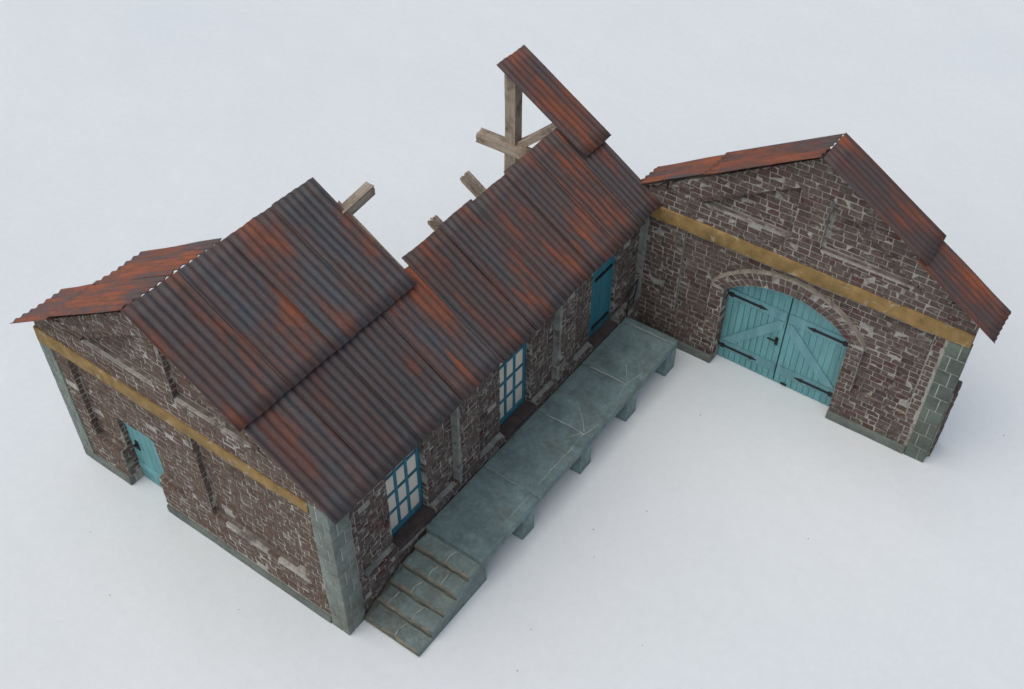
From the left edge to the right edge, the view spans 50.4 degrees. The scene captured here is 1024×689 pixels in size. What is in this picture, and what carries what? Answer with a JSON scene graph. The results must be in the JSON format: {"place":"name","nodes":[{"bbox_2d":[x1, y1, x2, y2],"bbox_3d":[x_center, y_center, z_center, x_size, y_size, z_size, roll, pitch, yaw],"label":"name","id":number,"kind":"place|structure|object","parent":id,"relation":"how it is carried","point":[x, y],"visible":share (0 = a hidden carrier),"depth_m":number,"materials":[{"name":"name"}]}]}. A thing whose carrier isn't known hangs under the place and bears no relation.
{"place":"outdoors","nodes":[
{"label":"outdoors","id":0,"kind":"place"},
{"bbox_2d":[0,0,1023,688],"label":"ground","id":1,"kind":"structure","parent":0,"point":[664,544],"depth_m":0.76,"materials":[{"name":"white paper"}]},
{"bbox_2d":[10,45,661,634],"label":"brick warehouse","id":2,"kind":"structure","parent":1,"relation":"on","point":[316,397],"depth_m":0.60,"materials":[{"name":"brown brick"}]},
{"bbox_2d":[124,422,163,486],"bbox_3d":[-0.224,0.067,0.671,0.033,0.069,0.005,27,50,24],"label":"door","id":3,"kind":"structure","parent":2,"relation":"in","point":[148,458],"depth_m":0.67,"materials":[{"name":"teal paint"}]},
{"bbox_2d":[385,446,422,535],"bbox_3d":[-0.063,0.079,0.617,0.002,0.069,0.033,27,51,25],"label":"window","id":4,"kind":"structure","parent":2,"relation":"in","point":[403,483],"depth_m":0.62,"materials":[{"name":"glass"}]},
{"bbox_2d":[500,342,525,424],"bbox_3d":[-0.002,0.020,0.677,0.002,0.069,0.033,27,51,25],"label":"window","id":5,"kind":"structure","parent":2,"relation":"in","point":[513,371],"depth_m":0.68,"materials":[{"name":"glass"}]},
{"bbox_2d":[588,254,614,337],"bbox_3d":[0.059,-0.035,0.737,0.003,0.073,0.032,27,50,24],"label":"door","id":6,"kind":"structure","parent":2,"relation":"in","point":[602,277],"depth_m":0.74,"materials":[{"name":"blue paint"}]},
{"bbox_2d":[365,316,677,656],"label":"loading platform","id":7,"kind":"structure","parent":1,"relation":"on","point":[438,579],"depth_m":0.67,"materials":[{"name":"concrete"}]},
{"bbox_2d":[637,133,1010,461],"bbox_3d":[0.186,-0.043,0.693,0.242,0.200,0.036,27,50,24],"label":"brick gatehouse","id":8,"kind":"object","parent":1,"relation":"on","point":[845,236],"visible":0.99,"depth_m":0.68,"materials":[{"name":"brown brick"}]},
{"bbox_2d":[717,286,793,379],"bbox_3d":[0.166,-0.015,0.743,0.046,0.090,0.005,27,50,24],"label":"door leaf","id":9,"kind":"structure","parent":8,"relation":"in","point":[741,343],"depth_m":0.75,"materials":[{"name":"teal paint"}]},
{"bbox_2d":[773,298,847,405],"bbox_3d":[0.202,0.003,0.725,0.044,0.090,0.003,27,50,24],"label":"door leaf","id":10,"kind":"structure","parent":8,"relation":"in","point":[822,383],"depth_m":0.73,"materials":[{"name":"teal paint"}]}
]}

